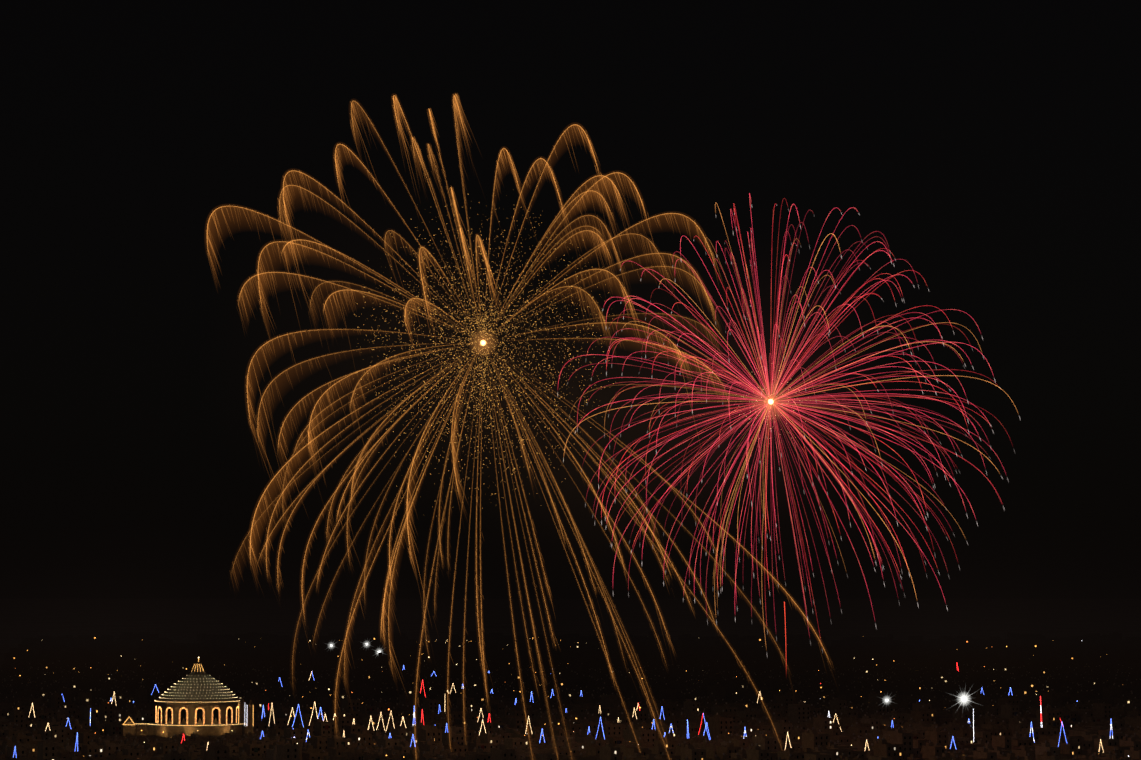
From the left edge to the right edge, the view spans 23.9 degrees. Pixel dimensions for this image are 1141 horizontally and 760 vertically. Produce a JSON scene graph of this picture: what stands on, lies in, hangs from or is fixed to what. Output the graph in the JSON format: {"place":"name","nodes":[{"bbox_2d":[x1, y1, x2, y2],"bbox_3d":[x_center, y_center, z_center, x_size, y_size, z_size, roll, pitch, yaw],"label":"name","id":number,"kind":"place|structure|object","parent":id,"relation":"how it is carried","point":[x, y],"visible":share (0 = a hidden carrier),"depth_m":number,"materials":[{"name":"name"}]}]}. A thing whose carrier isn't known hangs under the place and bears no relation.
{"place":"outdoors","nodes":[
{"label":"outdoors","id":0,"kind":"place"},
{"bbox_2d":[13,666,1112,756],"bbox_3d":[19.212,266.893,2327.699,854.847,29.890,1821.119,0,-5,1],"label":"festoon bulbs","id":1,"kind":"object","parent":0,"point":[565,711],"depth_m":1773.73,"materials":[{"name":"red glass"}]},
{"bbox_2d":[0,599,1140,666],"bbox_3d":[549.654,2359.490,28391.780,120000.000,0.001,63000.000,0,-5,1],"label":"ground","id":2,"kind":"structure","parent":0,"point":[190,620],"depth_m":11988.80,"materials":[{"name":"black"}]},
{"bbox_2d":[123,660,255,737],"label":"domed building","id":3,"kind":"structure","parent":2,"relation":"on","point":[191,699],"depth_m":1879.76,"materials":[{"name":"beige stone"}]},
{"bbox_2d":[132,657,238,725],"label":"string lights","id":4,"kind":"object","parent":3,"relation":"attached to","point":[197,709],"depth_m":1880.68},
{"bbox_2d":[156,707,237,722],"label":"arched windows","id":5,"kind":"structure","parent":3,"relation":"attached to","point":[200,713],"depth_m":1874.63,"materials":[{"name":"orange glass"}]},
{"bbox_2d":[15,681,1100,753],"bbox_3d":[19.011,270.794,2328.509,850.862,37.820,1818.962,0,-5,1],"label":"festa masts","id":6,"kind":"object","parent":2,"relation":"on","point":[528,720],"depth_m":1736.33},
{"bbox_2d":[0,631,1140,759],"bbox_3d":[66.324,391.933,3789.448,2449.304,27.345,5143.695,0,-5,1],"label":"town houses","id":7,"kind":"structure","parent":2,"relation":"on","point":[1092,673],"depth_m":2341.60,"materials":[{"name":"stone"}]},
{"bbox_2d":[2,698,1139,759],"bbox_3d":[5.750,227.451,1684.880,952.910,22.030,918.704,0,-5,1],"label":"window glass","id":8,"kind":"object","parent":7,"relation":"in","point":[566,733],"depth_m":1741.23,"materials":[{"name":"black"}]},
{"bbox_2d":[78,636,1098,757],"bbox_3d":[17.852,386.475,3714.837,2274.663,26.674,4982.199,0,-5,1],"label":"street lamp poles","id":9,"kind":"object","parent":2,"relation":"on","point":[651,722],"depth_m":2285.58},
{"bbox_2d":[330,644,966,722],"bbox_3d":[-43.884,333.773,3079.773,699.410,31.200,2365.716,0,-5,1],"label":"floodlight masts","id":10,"kind":"object","parent":2,"relation":"on","point":[886,700],"depth_m":1896.38,"materials":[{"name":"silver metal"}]},
{"bbox_3d":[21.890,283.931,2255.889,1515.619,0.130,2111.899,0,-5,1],"label":"town pavements","id":11,"kind":"structure","parent":2,"relation":"on","visible":0},
{"bbox_2d":[7,667,1129,759],"bbox_3d":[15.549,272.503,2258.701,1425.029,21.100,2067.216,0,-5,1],"label":"city lights","id":12,"kind":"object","parent":11,"relation":"on","point":[542,735],"depth_m":1979.80},
{"bbox_2d":[0,0,1140,598],"label":"sky","id":13,"kind":"structure","parent":0,"point":[299,299],"materials":[{"name":"black"}]},
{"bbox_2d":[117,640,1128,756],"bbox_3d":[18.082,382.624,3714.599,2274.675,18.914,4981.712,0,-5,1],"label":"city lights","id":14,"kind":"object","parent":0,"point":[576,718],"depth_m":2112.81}
]}

